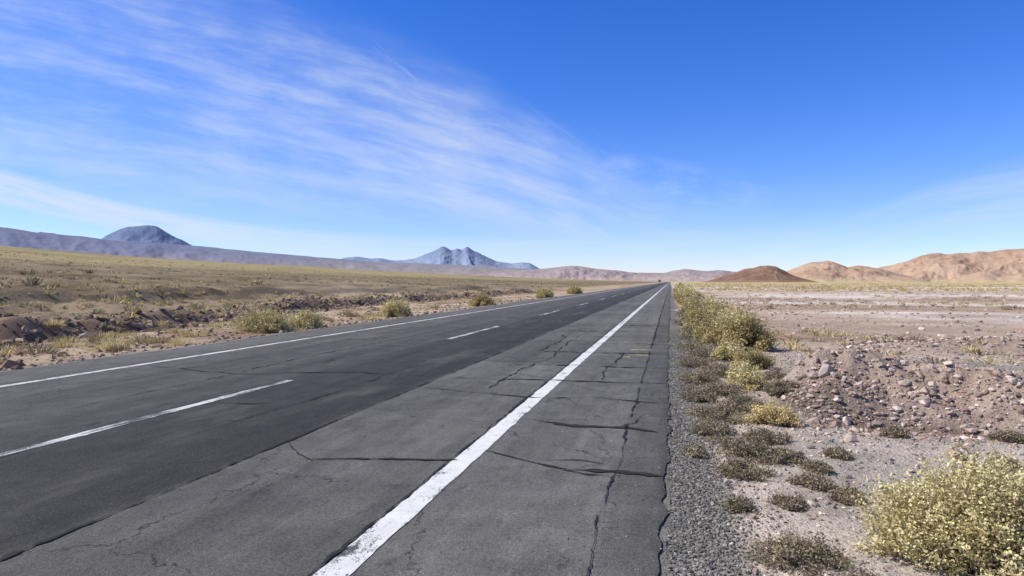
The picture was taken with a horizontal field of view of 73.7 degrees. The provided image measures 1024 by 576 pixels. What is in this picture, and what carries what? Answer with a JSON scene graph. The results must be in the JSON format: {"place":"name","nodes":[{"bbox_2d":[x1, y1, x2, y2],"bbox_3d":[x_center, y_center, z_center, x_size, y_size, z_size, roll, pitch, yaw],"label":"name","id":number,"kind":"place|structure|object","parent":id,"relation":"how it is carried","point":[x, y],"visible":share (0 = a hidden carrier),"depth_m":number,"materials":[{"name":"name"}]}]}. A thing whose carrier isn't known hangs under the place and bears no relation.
{"place":"outdoors","nodes":[
{"label":"outdoors","id":0,"kind":"place"},
{"bbox_2d":[102,225,191,245],"bbox_3d":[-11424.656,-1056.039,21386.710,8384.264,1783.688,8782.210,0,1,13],"label":"volcano","id":1,"kind":"structure","parent":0,"point":[150,233],"depth_m":20593.40},
{"bbox_2d":[0,227,532,274],"bbox_3d":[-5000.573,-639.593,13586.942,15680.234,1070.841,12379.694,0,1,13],"label":"mountain range","id":2,"kind":"structure","parent":0,"point":[10,237],"depth_m":12953.42,"materials":[{"name":"grey stone"}]},
{"bbox_2d":[0,282,671,575],"bbox_3d":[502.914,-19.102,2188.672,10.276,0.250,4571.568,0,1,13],"label":"road","id":3,"kind":"structure","parent":0,"point":[282,509],"depth_m":5.66,"materials":[{"name":"grey asphalt"}]},
{"bbox_2d":[0,286,651,456],"bbox_3d":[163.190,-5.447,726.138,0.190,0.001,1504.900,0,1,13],"label":"line","id":4,"kind":"object","parent":3,"relation":"on","point":[6,453],"visible":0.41,"depth_m":6.91,"materials":[{"name":"white paint"}]},
{"bbox_2d":[0,289,668,575],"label":"road cracks","id":5,"kind":"object","parent":3,"relation":"on","point":[342,548],"visible":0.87,"depth_m":5.91,"materials":[{"name":"black asphalt"}]},
{"bbox_2d":[400,340,668,572],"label":"loose chippings","id":6,"kind":"object","parent":3,"relation":"on","point":[613,450],"visible":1,"depth_m":5.60,"materials":[{"name":"gravel"}]},
{"bbox_2d":[342,246,539,268],"bbox_3d":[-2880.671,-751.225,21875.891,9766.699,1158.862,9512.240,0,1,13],"label":"volcano","id":7,"kind":"structure","parent":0,"point":[464,256],"depth_m":21117.10},
{"bbox_2d":[0,246,1023,575],"bbox_3d":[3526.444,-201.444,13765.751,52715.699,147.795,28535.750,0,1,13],"label":"ground","id":8,"kind":"structure","parent":0,"point":[894,314],"depth_m":21.22,"materials":[{"name":"soil"}]},
{"bbox_2d":[0,293,500,363],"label":"grass tufts","id":9,"kind":"object","parent":8,"relation":"on","point":[110,346],"visible":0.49,"depth_m":17.48,"materials":[{"name":"beige plant"}]},
{"bbox_2d":[0,288,534,346],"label":"wash bank stones","id":10,"kind":"object","parent":8,"relation":"on","point":[25,330],"visible":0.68,"depth_m":32.12,"materials":[{"name":"brown stone"}]},
{"bbox_2d":[226,303,310,332],"bbox_3d":[-7.120,0.873,19.726,2.590,0.869,1.578,0,1,13],"label":"roadside shrub","id":11,"kind":"object","parent":8,"relation":"on","point":[273,320],"visible":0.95,"depth_m":19.58,"materials":[{"name":"green plant"}]},
{"bbox_2d":[0,296,556,370],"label":"desert stones","id":12,"kind":"object","parent":8,"relation":"on","point":[14,365],"visible":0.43,"depth_m":17.76,"materials":[{"name":"stone"}]},
{"bbox_2d":[286,307,325,329],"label":"roadside shrub","id":13,"kind":"object","parent":8,"relation":"on","point":[303,318],"visible":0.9,"depth_m":20.83,"materials":[{"name":"green plant"}]},
{"bbox_2d":[0,251,632,328],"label":"grass tufts","id":14,"kind":"object","parent":8,"relation":"on","point":[34,280],"visible":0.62,"depth_m":47.42,"materials":[{"name":"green plant"}]},
{"bbox_2d":[378,295,413,317],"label":"roadside shrub","id":15,"kind":"object","parent":8,"relation":"on","point":[398,308],"visible":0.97,"depth_m":29.58,"materials":[{"name":"green plant"}]},
{"bbox_2d":[467,290,498,305],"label":"roadside shrub","id":16,"kind":"object","parent":8,"relation":"on","point":[482,299],"visible":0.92,"depth_m":41.23,"materials":[{"name":"green plant"}]},
{"bbox_2d":[535,287,554,297],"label":"roadside shrub","id":17,"kind":"object","parent":8,"relation":"on","point":[544,293],"visible":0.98,"depth_m":62.03,"materials":[{"name":"green plant"}]},
{"bbox_2d":[564,285,582,293],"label":"roadside shrub","id":18,"kind":"object","parent":8,"relation":"on","point":[573,289],"visible":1,"depth_m":83.17,"materials":[{"name":"green plant"}]},
{"bbox_2d":[672,284,683,296],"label":"roadside shrub","id":19,"kind":"object","parent":8,"relation":"on","point":[676,292],"visible":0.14,"depth_m":62.57,"materials":[{"name":"green plant"}]},
{"bbox_2d":[673,286,694,303],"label":"roadside shrub","id":20,"kind":"object","parent":8,"relation":"on","point":[679,296],"visible":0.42,"depth_m":42.38,"materials":[{"name":"green plant"}]},
{"bbox_2d":[679,283,699,292],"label":"roadside shrub","id":21,"kind":"object","parent":8,"relation":"on","point":[689,287],"visible":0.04,"depth_m":50.78,"materials":[{"name":"green plant"}]},
{"bbox_2d":[678,292,702,310],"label":"roadside shrub","id":22,"kind":"object","parent":8,"relation":"on","point":[689,297],"visible":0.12,"depth_m":30.84,"materials":[{"name":"green plant"}]},
{"bbox_2d":[681,289,705,305],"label":"roadside shrub","id":23,"kind":"object","parent":8,"relation":"on","point":[693,293],"visible":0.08,"depth_m":36.05,"materials":[{"name":"green plant"}]},
{"bbox_2d":[677,294,712,321],"bbox_3d":[6.250,0.713,23.200,1.277,1.127,3.916,0,1,13],"label":"roadside shrub","id":24,"kind":"object","parent":8,"relation":"on","point":[693,303],"visible":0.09,"depth_m":22.89,"materials":[{"name":"green plant"}]},
{"bbox_2d":[680,298,718,332],"bbox_3d":[5.258,0.783,18.899,1.226,1.026,2.430,0,1,13],"label":"roadside shrub","id":25,"kind":"object","parent":8,"relation":"on","point":[694,314],"visible":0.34,"depth_m":18.60,"materials":[{"name":"green plant"}]},
{"bbox_2d":[689,309,732,345],"bbox_3d":[4.729,0.898,15.890,1.235,0.870,1.740,0,1,35],"label":"roadside shrub","id":26,"kind":"object","parent":8,"relation":"on","point":[708,330],"visible":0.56,"depth_m":15.73,"materials":[{"name":"green plant"}]},
{"bbox_2d":[700,289,723,307],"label":"roadside shrub","id":27,"kind":"object","parent":8,"relation":"on","point":[708,298],"visible":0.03,"depth_m":26.00,"materials":[{"name":"green plant"}]},
{"bbox_2d":[707,299,738,317],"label":"roadside shrub","id":28,"kind":"object","parent":8,"relation":"on","point":[716,306],"visible":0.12,"depth_m":20.63,"materials":[{"name":"green plant"}]},
{"bbox_2d":[708,339,743,360],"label":"desert shrub","id":29,"kind":"object","parent":8,"relation":"on","point":[723,352],"visible":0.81,"depth_m":12.58,"materials":[{"name":"green plant"}]},
{"bbox_2d":[716,302,754,325],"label":"roadside shrub","id":30,"kind":"object","parent":8,"relation":"on","point":[733,312],"visible":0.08,"depth_m":17.28,"materials":[{"name":"green plant"}]},
{"bbox_2d":[724,357,751,373],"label":"desert shrub","id":31,"kind":"object","parent":8,"relation":"on","point":[734,363],"visible":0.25,"depth_m":10.38,"materials":[{"name":"green plant"}]},
{"bbox_2d":[725,361,767,391],"bbox_3d":[3.183,1.180,9.215,0.584,0.389,0.702,0,1,-40],"label":"desert shrub","id":32,"kind":"object","parent":8,"relation":"on","point":[751,380],"visible":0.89,"depth_m":9.13,"materials":[{"name":"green plant"}]},
{"bbox_2d":[715,307,779,351],"bbox_3d":[5.093,0.880,14.843,1.374,0.975,1.745,0,1,13],"label":"roadside shrub","id":33,"kind":"object","parent":8,"relation":"on","point":[746,332],"visible":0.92,"depth_m":14.60,"materials":[{"name":"green plant"}]},
{"bbox_2d":[729,345,777,369],"bbox_3d":[4.001,1.156,11.466,0.720,0.434,0.769,1,1,44],"label":"desert shrub","id":34,"kind":"object","parent":8,"relation":"on","point":[756,357],"visible":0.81,"depth_m":11.37,"materials":[{"name":"green plant"}]},
{"bbox_2d":[745,396,803,427],"bbox_3d":[2.679,1.246,6.944,0.517,0.322,0.573,0,1,-41],"label":"desert shrub","id":35,"kind":"object","parent":8,"relation":"on","point":[770,414],"visible":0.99,"depth_m":6.86,"materials":[{"name":"yellow plant"}]},
{"bbox_2d":[673,307,1023,575],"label":"scrub","id":36,"kind":"object","parent":8,"relation":"on","point":[788,551],"visible":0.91,"depth_m":5.60,"materials":[{"name":"green plant"}]},
{"bbox_2d":[683,282,1023,291],"bbox_3d":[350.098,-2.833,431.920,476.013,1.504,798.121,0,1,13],"label":"grass tufts","id":37,"kind":"object","parent":8,"relation":"on","point":[854,288],"visible":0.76,"depth_m":143.84,"materials":[{"name":"yellow plant"}]},
{"bbox_2d":[696,283,1023,363],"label":"grass tufts","id":38,"kind":"object","parent":8,"relation":"on","point":[791,344],"visible":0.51,"depth_m":20.28,"materials":[{"name":"beige plant"}]},
{"bbox_2d":[715,298,1023,496],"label":"desert stones","id":39,"kind":"object","parent":8,"relation":"on","point":[825,370],"visible":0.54,"depth_m":21.11,"materials":[{"name":"stone"}]},
{"bbox_2d":[768,345,1023,454],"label":"rubble stones","id":40,"kind":"object","parent":8,"relation":"on","point":[924,400],"visible":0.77,"depth_m":7.72,"materials":[{"name":"grey stone"}]},
{"bbox_2d":[833,334,1023,360],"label":"rubble stones","id":41,"kind":"object","parent":8,"relation":"on","point":[874,346],"visible":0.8,"depth_m":15.30,"materials":[{"name":"grey stone"}]},
{"bbox_2d":[842,437,1023,575],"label":"desert shrub","id":42,"kind":"object","parent":8,"relation":"on","point":[979,528],"visible":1,"depth_m":3.42,"materials":[{"name":"yellow plant"}]},
{"bbox_2d":[0,0,1023,272],"label":"sky","id":43,"kind":"structure","parent":0,"point":[636,136],"materials":[{"name":"blue"}]},
{"bbox_2d":[473,266,734,281],"bbox_3d":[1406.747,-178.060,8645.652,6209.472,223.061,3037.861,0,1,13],"label":"hills","id":44,"kind":"structure","parent":0,"point":[587,273],"depth_m":8361.74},
{"bbox_2d":[664,334,822,575],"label":"gravel","id":45,"kind":"structure","parent":0,"point":[690,481],"depth_m":4.32,"materials":[{"name":"grey gravel"}]},
{"bbox_2d":[704,265,815,282],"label":"hills","id":46,"kind":"structure","parent":0,"point":[767,273],"depth_m":1166.21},
{"bbox_2d":[686,343,1023,575],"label":"gravel","id":47,"kind":"structure","parent":0,"point":[811,503],"depth_m":5.95,"materials":[{"name":"beige gravel"}]},
{"bbox_2d":[786,261,927,281],"bbox_3d":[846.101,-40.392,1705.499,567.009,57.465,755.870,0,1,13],"label":"hills","id":48,"kind":"structure","parent":0,"point":[826,271],"depth_m":1554.44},
{"bbox_2d":[878,248,1023,281],"bbox_3d":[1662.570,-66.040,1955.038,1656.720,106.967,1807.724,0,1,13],"label":"hills","id":49,"kind":"structure","parent":0,"point":[1006,265],"depth_m":1811.33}
]}

